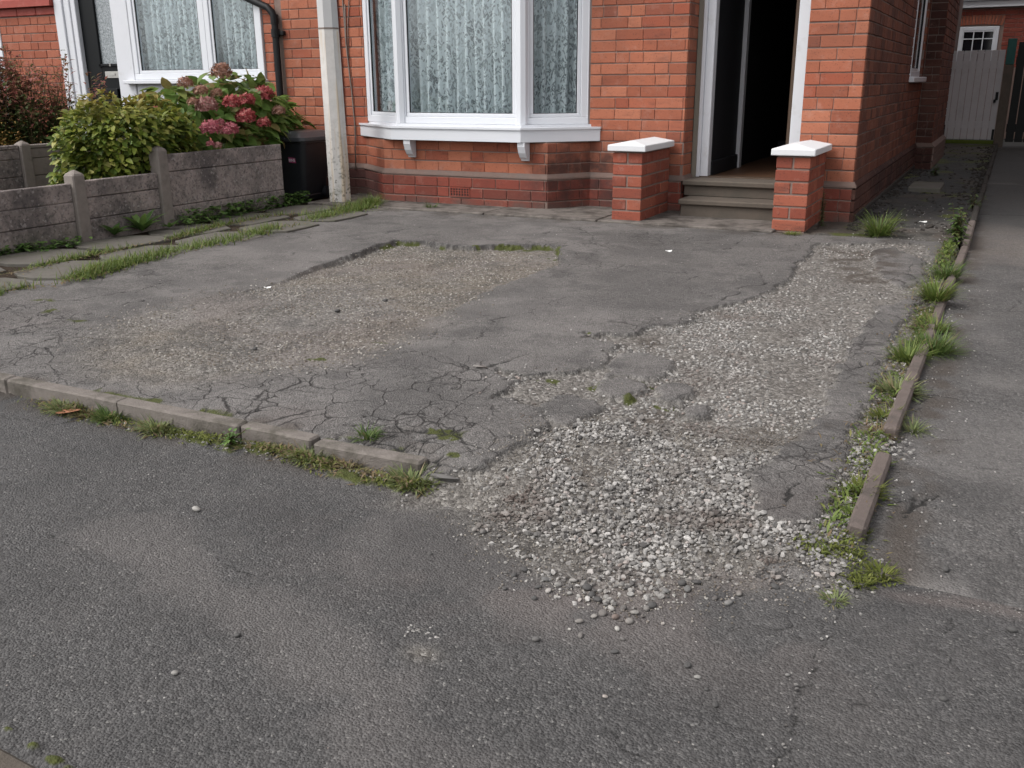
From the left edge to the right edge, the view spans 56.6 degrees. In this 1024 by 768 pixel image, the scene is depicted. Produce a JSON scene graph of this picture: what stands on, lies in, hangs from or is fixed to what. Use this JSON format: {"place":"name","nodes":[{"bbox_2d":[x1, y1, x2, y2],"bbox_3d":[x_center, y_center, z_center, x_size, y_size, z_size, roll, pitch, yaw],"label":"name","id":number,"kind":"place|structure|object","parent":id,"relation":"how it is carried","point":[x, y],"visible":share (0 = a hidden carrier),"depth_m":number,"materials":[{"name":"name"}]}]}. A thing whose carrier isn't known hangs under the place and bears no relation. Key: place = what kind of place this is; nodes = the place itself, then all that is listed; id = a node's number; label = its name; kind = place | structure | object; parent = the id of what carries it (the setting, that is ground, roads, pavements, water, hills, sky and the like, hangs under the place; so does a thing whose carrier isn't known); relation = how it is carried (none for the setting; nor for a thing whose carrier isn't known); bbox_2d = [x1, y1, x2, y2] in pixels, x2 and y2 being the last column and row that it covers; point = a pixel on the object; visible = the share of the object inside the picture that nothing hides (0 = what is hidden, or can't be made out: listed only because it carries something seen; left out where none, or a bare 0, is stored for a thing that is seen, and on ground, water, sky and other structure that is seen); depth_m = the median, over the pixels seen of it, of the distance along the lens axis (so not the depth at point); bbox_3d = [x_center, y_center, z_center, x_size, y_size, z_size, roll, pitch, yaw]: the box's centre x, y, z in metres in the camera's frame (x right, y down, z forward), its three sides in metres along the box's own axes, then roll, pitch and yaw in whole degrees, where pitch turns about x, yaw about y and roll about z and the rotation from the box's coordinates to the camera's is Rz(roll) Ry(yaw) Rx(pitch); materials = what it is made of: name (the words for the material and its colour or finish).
{"place":"outdoors","nodes":[
{"label":"outdoors","id":0,"kind":"place"},
{"bbox_2d":[0,0,285,140],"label":"neighbour house","id":1,"kind":"structure","parent":0,"point":[130,47],"depth_m":9.64,"materials":[{"name":"brick"}]},
{"bbox_2d":[0,32,7,122],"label":"far window frame","id":2,"kind":"structure","parent":1,"relation":"in","point":[1,54],"depth_m":10.51,"materials":[{"name":"plastic"}]},
{"bbox_2d":[53,0,138,137],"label":"front door","id":3,"kind":"structure","parent":1,"relation":"in","point":[95,34],"depth_m":9.92,"materials":[{"name":"white paint"}]},
{"bbox_2d":[123,0,268,104],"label":"window","id":4,"kind":"structure","parent":1,"relation":"in","point":[175,39],"depth_m":9.37,"materials":[{"name":"plastic"}]},
{"bbox_2d":[0,205,388,292],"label":"slab path","id":5,"kind":"structure","parent":0,"point":[19,260],"depth_m":6.32,"materials":[{"name":"concrete"}]},
{"bbox_2d":[98,222,127,234],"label":"dock weed","id":6,"kind":"object","parent":5,"relation":"on","point":[115,229],"visible":0.96,"depth_m":6.49,"materials":[{"name":"green plant"}]},
{"bbox_2d":[156,220,177,226],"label":"dock weed","id":7,"kind":"object","parent":5,"relation":"on","point":[170,224],"visible":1,"depth_m":6.83,"materials":[{"name":"green plant"}]},
{"bbox_2d":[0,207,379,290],"bbox_3d":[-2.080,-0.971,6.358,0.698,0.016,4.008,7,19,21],"label":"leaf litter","id":8,"kind":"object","parent":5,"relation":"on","point":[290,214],"visible":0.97,"depth_m":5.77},
{"bbox_2d":[0,197,385,295],"bbox_3d":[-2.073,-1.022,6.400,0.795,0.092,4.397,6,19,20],"label":"grass","id":9,"kind":"structure","parent":5,"relation":"on","point":[109,266],"depth_m":5.93,"materials":[{"name":"plant"}]},
{"bbox_2d":[0,235,92,255],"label":"ground ivy","id":10,"kind":"object","parent":9,"relation":"on","point":[25,248],"visible":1,"depth_m":6.01,"materials":[{"name":"green plant"}]},
{"bbox_2d":[0,45,124,178],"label":"red shrub","id":11,"kind":"object","parent":9,"relation":"on","point":[27,126],"visible":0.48,"depth_m":8.54,"materials":[{"name":"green plant"}]},
{"bbox_2d":[0,138,130,190],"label":"concrete fence","id":12,"kind":"object","parent":9,"relation":"on","point":[28,167],"visible":0.31,"depth_m":7.79,"materials":[{"name":"concrete"}]},
{"bbox_2d":[46,88,202,185],"bbox_3d":[-2.879,-1.688,7.081,0.916,0.987,1.374,8,20,26],"label":"golden shrub","id":13,"kind":"object","parent":9,"relation":"on","point":[73,142],"visible":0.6,"depth_m":6.75,"materials":[{"name":"green plant"}]},
{"bbox_2d":[0,144,285,254],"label":"concrete fence","id":14,"kind":"object","parent":9,"relation":"on","point":[172,185],"visible":0.8,"depth_m":6.79,"materials":[{"name":"concrete"}]},
{"bbox_2d":[120,209,165,230],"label":"dock weed","id":15,"kind":"object","parent":9,"relation":"on","point":[143,222],"visible":0.94,"depth_m":6.65,"materials":[{"name":"green plant"}]},
{"bbox_2d":[122,62,315,166],"bbox_3d":[-2.484,-2.106,8.159,1.100,1.248,1.896,5,18,16],"label":"hydrangea","id":16,"kind":"object","parent":9,"relation":"on","point":[224,113],"visible":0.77,"depth_m":7.83,"materials":[{"name":"green plant"}]},
{"bbox_2d":[172,190,311,225],"bbox_3d":[-2.063,-1.436,7.643,0.293,0.118,1.692,8,20,26],"label":"ground ivy","id":17,"kind":"object","parent":9,"relation":"on","point":[242,208],"visible":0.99,"depth_m":7.56,"materials":[{"name":"green plant"}]},
{"bbox_2d":[268,129,329,200],"bbox_3d":[-1.913,-1.981,8.575,0.486,0.598,0.515,8,20,26],"label":"rubbish bin","id":18,"kind":"object","parent":9,"relation":"on","point":[304,159],"visible":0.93,"depth_m":8.43,"materials":[{"name":"black plastic"}]},
{"bbox_2d":[316,0,350,201],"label":"concrete post","id":19,"kind":"object","parent":9,"relation":"on","point":[334,117],"visible":0.89,"depth_m":8.01,"materials":[{"name":"concrete"}]},
{"bbox_2d":[68,242,556,375],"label":"patch gravel","id":20,"kind":"structure","parent":0,"point":[313,314],"depth_m":4.56,"materials":[{"name":"gravel"}]},
{"bbox_2d":[0,209,959,592],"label":"driveway","id":21,"kind":"structure","parent":0,"point":[598,279],"depth_m":3.88,"materials":[{"name":"asphalt"}]},
{"bbox_2d":[350,421,384,442],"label":"grass tuft","id":22,"kind":"object","parent":21,"relation":"on","point":[367,435],"visible":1,"depth_m":2.81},
{"bbox_2d":[430,473,459,481],"bbox_3d":[-0.183,0.256,2.574,0.091,0.022,0.032,4,18,15],"label":"stone","id":23,"kind":"object","parent":21,"relation":"on","point":[444,477],"visible":1,"depth_m":2.57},
{"bbox_2d":[473,365,487,368],"bbox_3d":[-0.118,-0.061,3.474,0.060,0.017,0.029,4,18,15],"label":"stone","id":24,"kind":"object","parent":21,"relation":"on","point":[478,366],"visible":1,"depth_m":3.47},
{"bbox_2d":[423,410,893,628],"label":"gravel","id":25,"kind":"structure","parent":21,"relation":"on","point":[633,559],"depth_m":2.38,"materials":[{"name":"gravel"}]},
{"bbox_2d":[421,243,934,568],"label":"compacted gravel","id":26,"kind":"structure","parent":21,"relation":"on","point":[721,367],"depth_m":3.67,"materials":[{"name":"gravel"}]},
{"bbox_2d":[778,230,801,235],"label":"weed","id":27,"kind":"object","parent":21,"relation":"on","point":[791,233],"visible":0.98,"depth_m":6.44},
{"bbox_2d":[835,503,870,521],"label":"grass tuft","id":28,"kind":"object","parent":21,"relation":"on","point":[847,508],"visible":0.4,"depth_m":2.35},
{"bbox_2d":[827,470,893,505],"bbox_3d":[0.904,0.259,2.451,0.182,0.053,0.169,-11,20,-30],"label":"weed","id":29,"kind":"object","parent":21,"relation":"on","point":[859,480],"visible":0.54,"depth_m":2.46,"materials":[{"name":"plant"}]},
{"bbox_2d":[781,241,955,557],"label":"edging litter","id":30,"kind":"object","parent":21,"relation":"on","point":[830,531],"visible":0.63,"depth_m":3.31,"materials":[{"name":"plant"}]},
{"bbox_2d":[864,527,876,546],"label":"weed","id":31,"kind":"object","parent":21,"relation":"on","point":[869,532],"visible":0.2,"depth_m":2.26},
{"bbox_2d":[801,240,956,550],"bbox_3d":[1.771,-0.266,4.135,0.254,0.064,4.602,8,20,26],"label":"edging moss","id":32,"kind":"object","parent":21,"relation":"on","point":[874,413],"visible":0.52,"depth_m":2.83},
{"bbox_2d":[861,416,902,440],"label":"weed","id":33,"kind":"object","parent":21,"relation":"on","point":[879,428],"visible":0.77,"depth_m":2.86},
{"bbox_2d":[862,402,911,424],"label":"weed","id":34,"kind":"object","parent":21,"relation":"on","point":[880,412],"visible":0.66,"depth_m":3.00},
{"bbox_2d":[815,240,960,552],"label":"edging weeds","id":35,"kind":"object","parent":21,"relation":"on","point":[945,252],"visible":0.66,"depth_m":2.76,"materials":[{"name":"green plant"}]},
{"bbox_2d":[868,371,929,402],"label":"weed","id":36,"kind":"object","parent":21,"relation":"on","point":[892,385],"visible":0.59,"depth_m":3.27,"materials":[{"name":"plant"}]},
{"bbox_2d":[881,335,942,366],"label":"grass tuft","id":37,"kind":"object","parent":21,"relation":"on","point":[908,355],"visible":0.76,"depth_m":3.64,"materials":[{"name":"plant"}]},
{"bbox_2d":[907,275,967,302],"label":"grass tuft","id":38,"kind":"object","parent":21,"relation":"on","point":[933,293],"visible":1,"depth_m":4.51,"materials":[{"name":"plant"}]},
{"bbox_2d":[920,258,970,279],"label":"grass tuft","id":39,"kind":"object","parent":21,"relation":"on","point":[948,270],"visible":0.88,"depth_m":5.03,"materials":[{"name":"plant"}]},
{"bbox_2d":[0,392,1023,767],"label":"pavement","id":40,"kind":"structure","parent":0,"point":[214,584],"depth_m":1.86,"materials":[{"name":"asphalt"}]},
{"bbox_2d":[42,394,86,416],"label":"weed","id":41,"kind":"object","parent":40,"relation":"on","point":[55,402],"visible":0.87,"depth_m":3.19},
{"bbox_2d":[56,409,80,413],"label":"fallen leaf","id":42,"kind":"object","parent":40,"relation":"on","point":[65,410],"visible":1,"depth_m":3.16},
{"bbox_2d":[60,399,97,419],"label":"weed","id":43,"kind":"object","parent":40,"relation":"on","point":[84,411],"visible":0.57,"depth_m":3.15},
{"bbox_2d":[79,403,130,424],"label":"grass tuft","id":44,"kind":"object","parent":40,"relation":"on","point":[103,414],"visible":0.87,"depth_m":3.11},
{"bbox_2d":[126,414,178,438],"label":"weed","id":45,"kind":"object","parent":40,"relation":"on","point":[151,423],"visible":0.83,"depth_m":2.99,"materials":[{"name":"plant"}]},
{"bbox_2d":[192,506,200,511],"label":"pebble","id":46,"kind":"object","parent":40,"relation":"on","point":[196,508],"visible":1,"depth_m":2.44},
{"bbox_2d":[0,372,427,475],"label":"front kerb","id":47,"kind":"structure","parent":40,"relation":"on","point":[210,423],"depth_m":2.96,"materials":[{"name":"concrete"}]},
{"bbox_2d":[17,396,439,495],"bbox_3d":[-0.929,0.158,2.927,1.730,0.044,0.190,9,20,27],"label":"kerb moss","id":48,"kind":"object","parent":40,"relation":"on","point":[204,436],"visible":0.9,"depth_m":2.86,"materials":[{"name":"plant"}]},
{"bbox_2d":[26,398,440,498],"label":"kerb litter","id":49,"kind":"object","parent":40,"relation":"on","point":[344,465],"visible":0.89,"depth_m":2.74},
{"bbox_2d":[220,428,250,445],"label":"weed","id":50,"kind":"object","parent":40,"relation":"on","point":[230,438],"visible":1,"depth_m":2.85,"materials":[{"name":"green plant"}]},
{"bbox_2d":[260,442,283,453],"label":"weed","id":51,"kind":"object","parent":40,"relation":"on","point":[271,446],"visible":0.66,"depth_m":2.83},
{"bbox_2d":[282,439,332,468],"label":"weed","id":52,"kind":"object","parent":40,"relation":"on","point":[313,454],"visible":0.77,"depth_m":2.74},
{"bbox_2d":[328,454,363,468],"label":"weed","id":53,"kind":"object","parent":40,"relation":"on","point":[339,460],"visible":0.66,"depth_m":2.71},
{"bbox_2d":[377,461,441,495],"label":"weed","id":54,"kind":"object","parent":40,"relation":"on","point":[410,473],"visible":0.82,"depth_m":2.59,"materials":[{"name":"plant"}]},
{"bbox_2d":[5,203,1023,767],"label":"grit","id":55,"kind":"object","parent":40,"relation":"on","point":[827,517],"visible":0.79,"depth_m":2.55,"materials":[{"name":"gravel"}]},
{"bbox_2d":[520,566,527,571],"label":"pebble","id":56,"kind":"object","parent":40,"relation":"on","point":[524,569],"visible":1,"depth_m":2.14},
{"bbox_2d":[532,636,539,641],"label":"pebble","id":57,"kind":"object","parent":40,"relation":"on","point":[535,638],"visible":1,"depth_m":1.87,"materials":[{"name":"stone"}]},
{"bbox_2d":[582,584,591,590],"bbox_3d":[0.163,0.441,2.060,0.022,0.014,0.021,8,22,-6],"label":"pebble","id":58,"kind":"object","parent":40,"relation":"on","point":[587,587],"visible":1,"depth_m":2.05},
{"bbox_2d":[588,591,594,597],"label":"pebble","id":59,"kind":"object","parent":40,"relation":"on","point":[591,594],"visible":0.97,"depth_m":2.03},
{"bbox_2d":[593,596,601,601],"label":"pebble","id":60,"kind":"object","parent":40,"relation":"on","point":[597,599],"visible":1,"depth_m":2.00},
{"bbox_2d":[598,609,606,616],"bbox_3d":[0.187,0.472,1.960,0.018,0.012,0.019,-11,30,0],"label":"pebble","id":61,"kind":"object","parent":40,"relation":"on","point":[602,612],"visible":1,"depth_m":1.96,"materials":[{"name":"stone"}]},
{"bbox_2d":[610,649,618,653],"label":"pebble","id":62,"kind":"object","parent":40,"relation":"on","point":[614,651],"visible":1,"depth_m":1.83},
{"bbox_2d":[612,614,618,619],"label":"pebble","id":63,"kind":"object","parent":40,"relation":"on","point":[615,616],"visible":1,"depth_m":1.94,"materials":[{"name":"stone"}]},
{"bbox_2d":[625,618,633,623],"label":"pebble","id":64,"kind":"object","parent":40,"relation":"on","point":[629,620],"visible":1,"depth_m":1.93,"materials":[{"name":"stone"}]},
{"bbox_2d":[630,610,638,613],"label":"pebble","id":65,"kind":"object","parent":40,"relation":"on","point":[634,611],"visible":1,"depth_m":1.96,"materials":[{"name":"stone"}]},
{"bbox_2d":[647,601,656,607],"bbox_3d":[0.293,0.463,1.991,0.018,0.010,0.020,10,20,30],"label":"pebble","id":66,"kind":"object","parent":40,"relation":"on","point":[651,604],"visible":1,"depth_m":1.99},
{"bbox_2d":[677,580,685,585],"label":"pebble","id":67,"kind":"object","parent":40,"relation":"on","point":[681,582],"visible":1,"depth_m":2.07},
{"bbox_2d":[684,585,690,591],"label":"pebble","id":68,"kind":"object","parent":40,"relation":"on","point":[687,588],"visible":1,"depth_m":2.05,"materials":[{"name":"stone"}]},
{"bbox_2d":[684,661,690,667],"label":"pebble","id":69,"kind":"object","parent":40,"relation":"on","point":[687,664],"visible":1,"depth_m":1.78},
{"bbox_2d":[692,580,701,583],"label":"pebble","id":70,"kind":"object","parent":40,"relation":"on","point":[696,581],"visible":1,"depth_m":2.08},
{"bbox_2d":[724,599,732,605],"bbox_3d":[0.456,0.461,2.002,0.021,0.012,0.015,-17,15,-30],"label":"pebble","id":71,"kind":"object","parent":40,"relation":"on","point":[728,602],"visible":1,"depth_m":2.00,"materials":[{"name":"stone"}]},
{"bbox_2d":[771,582,779,589],"bbox_3d":[0.572,0.439,2.064,0.017,0.010,0.022,-14,39,-40],"label":"pebble","id":72,"kind":"object","parent":40,"relation":"on","point":[775,586],"visible":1,"depth_m":2.06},
{"bbox_2d":[816,586,852,609],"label":"weed","id":73,"kind":"object","parent":40,"relation":"on","point":[836,595],"visible":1,"depth_m":2.02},
{"bbox_2d":[787,531,902,591],"bbox_3d":[0.756,0.393,2.142,0.202,0.044,0.231,-5,18,-13],"label":"corner moss","id":74,"kind":"object","parent":40,"relation":"on","point":[834,545],"visible":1,"depth_m":2.17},
{"bbox_2d":[847,570,878,592],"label":"weed","id":75,"kind":"object","parent":40,"relation":"on","point":[865,577],"visible":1,"depth_m":2.08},
{"bbox_2d":[939,695,948,700],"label":"pebble","id":76,"kind":"object","parent":40,"relation":"on","point":[943,698],"visible":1,"depth_m":1.69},
{"bbox_2d":[1007,626,1017,632],"bbox_3d":[0.998,0.490,1.895,0.021,0.013,0.014,12,19,17],"label":"pebble","id":77,"kind":"object","parent":40,"relation":"on","point":[1011,629],"visible":1,"depth_m":1.89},
{"bbox_2d":[308,193,775,232],"bbox_3d":[0.184,-1.392,7.722,3.990,0.067,0.795,8,20,26],"label":"concrete strip","id":78,"kind":"object","parent":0,"point":[668,218],"visible":0.39,"depth_m":7.36,"materials":[{"name":"concrete"}]},
{"bbox_2d":[359,192,386,204],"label":"grass tuft","id":79,"kind":"object","parent":78,"relation":"on","point":[371,199],"visible":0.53,"depth_m":8.05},
{"bbox_2d":[417,202,438,207],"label":"grass tuft","id":80,"kind":"object","parent":78,"relation":"on","point":[427,206],"visible":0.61,"depth_m":7.83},
{"bbox_2d":[608,137,673,220],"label":"brick pillar","id":81,"kind":"structure","parent":78,"relation":"on","point":[640,178],"depth_m":7.03,"materials":[{"name":"brick"}]},
{"bbox_2d":[678,177,775,220],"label":"entrance steps","id":82,"kind":"structure","parent":78,"relation":"on","point":[719,203],"depth_m":7.20,"materials":[{"name":"concrete"}]},
{"bbox_2d":[709,138,1023,248],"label":"ground","id":83,"kind":"structure","parent":0,"point":[1013,143],"depth_m":17.16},
{"bbox_2d":[0,749,35,767],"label":"road kerb","id":84,"kind":"structure","parent":83,"relation":"on","point":[8,760],"depth_m":1.53,"materials":[{"name":"concrete"}]},
{"bbox_2d":[274,0,963,221],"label":"brick house","id":85,"kind":"structure","parent":83,"relation":"on","point":[542,104],"depth_m":7.75,"materials":[{"name":"brick"}]},
{"bbox_2d":[359,0,600,160],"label":"bay window","id":86,"kind":"structure","parent":85,"relation":"in","point":[517,71],"depth_m":7.75,"materials":[{"name":"plastic"}]},
{"bbox_2d":[691,0,810,179],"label":"doorway","id":87,"kind":"structure","parent":85,"relation":"in","point":[752,54],"depth_m":8.03,"materials":[{"name":"white paint"}]},
{"bbox_2d":[909,0,927,81],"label":"side window","id":88,"kind":"structure","parent":85,"relation":"in","point":[918,38],"depth_m":10.30,"materials":[{"name":"white paint"}]},
{"bbox_2d":[846,143,997,541],"bbox_3d":[4.193,-1.645,8.523,0.087,0.170,14.835,8,20,26],"label":"side edging","id":89,"kind":"object","parent":83,"relation":"on","point":[861,516],"visible":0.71,"depth_m":2.98,"materials":[{"name":"concrete"}]},
{"bbox_2d":[773,143,994,245],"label":"side path","id":90,"kind":"structure","parent":0,"point":[957,164],"depth_m":7.96,"materials":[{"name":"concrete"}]},
{"bbox_2d":[771,140,831,232],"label":"brick pillar","id":91,"kind":"structure","parent":90,"relation":"on","point":[799,183],"depth_m":6.51,"materials":[{"name":"brick"}]},
{"bbox_2d":[818,193,826,225],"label":"ivy","id":92,"kind":"object","parent":90,"relation":"on","point":[822,213],"visible":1,"depth_m":6.77,"materials":[{"name":"green plant"}]},
{"bbox_2d":[843,209,912,238],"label":"grass tuft","id":93,"kind":"object","parent":90,"relation":"on","point":[878,230],"visible":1,"depth_m":6.36,"materials":[{"name":"plant"}]},
{"bbox_2d":[846,146,993,235],"bbox_3d":[4.819,-2.330,10.518,0.800,0.069,9.512,8,20,26],"label":"path debris","id":94,"kind":"object","parent":90,"relation":"on","point":[857,221],"visible":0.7,"depth_m":8.46,"materials":[{"name":"gravel"}]},
{"bbox_2d":[907,181,943,192],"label":"path slab","id":95,"kind":"structure","parent":90,"relation":"on","point":[920,187],"depth_m":8.94,"materials":[{"name":"concrete"}]},
{"bbox_2d":[944,203,972,243],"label":"weed","id":96,"kind":"object","parent":90,"relation":"on","point":[957,232],"visible":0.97,"depth_m":5.99,"materials":[{"name":"green plant"}]},
{"bbox_2d":[967,195,986,209],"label":"weed","id":97,"kind":"object","parent":90,"relation":"on","point":[971,200],"visible":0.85,"depth_m":7.57,"materials":[{"name":"green plant"}]},
{"bbox_2d":[929,165,939,175],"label":"weed","id":98,"kind":"object","parent":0,"point":[935,172],"visible":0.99,"depth_m":10.25,"materials":[{"name":"green plant"}]},
{"bbox_2d":[860,145,1023,608],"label":"neighbour driveway","id":99,"kind":"structure","parent":0,"point":[994,557],"depth_m":2.80,"materials":[{"name":"asphalt"}]},
{"bbox_2d":[858,555,907,584],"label":"weed","id":100,"kind":"object","parent":99,"relation":"on","point":[886,569],"visible":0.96,"depth_m":2.12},
{"bbox_2d":[901,414,936,438],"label":"weed","id":101,"kind":"object","parent":99,"relation":"on","point":[915,427],"visible":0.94,"depth_m":2.92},
{"bbox_2d":[894,321,970,360],"bbox_3d":[1.674,-0.172,3.744,0.321,0.133,0.327,8,20,26],"label":"grass tuft","id":102,"kind":"object","parent":99,"relation":"on","point":[943,344],"visible":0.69,"depth_m":3.73,"materials":[{"name":"plant"}]},
{"bbox_2d":[904,310,964,335],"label":"grass tuft","id":103,"kind":"object","parent":99,"relation":"on","point":[940,327],"visible":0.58,"depth_m":4.08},
{"bbox_2d":[942,565,949,571],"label":"pebble","id":104,"kind":"object","parent":99,"relation":"on","point":[946,568],"visible":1,"depth_m":2.11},
{"bbox_2d":[993,38,1017,146],"bbox_3d":[7.650,-4.494,14.738,0.135,1.630,0.140,8,20,26],"label":"gate post","id":105,"kind":"object","parent":99,"relation":"on","point":[1005,93],"visible":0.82,"depth_m":14.67,"materials":[{"name":"wood"}]},
{"bbox_2d":[944,50,1005,143],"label":"garden gate","id":106,"kind":"structure","parent":105,"relation":"attached to","point":[980,62],"depth_m":14.93,"materials":[{"name":"paint"}]},
{"bbox_2d":[1005,42,1023,141],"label":"dark gate","id":107,"kind":"structure","parent":105,"relation":"attached to","point":[1013,126],"depth_m":14.72,"materials":[{"name":"wood"}]},
{"bbox_2d":[946,0,1023,138],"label":"back house","id":108,"kind":"structure","parent":0,"point":[991,24],"depth_m":17.80,"materials":[{"name":"brick"}]},
{"bbox_2d":[956,26,999,59],"bbox_3d":[8.815,-6.386,18.013,0.683,0.735,0.070,8,20,26],"label":"window","id":109,"kind":"structure","parent":108,"relation":"in","point":[980,37],"depth_m":17.95,"materials":[{"name":"plastic"}]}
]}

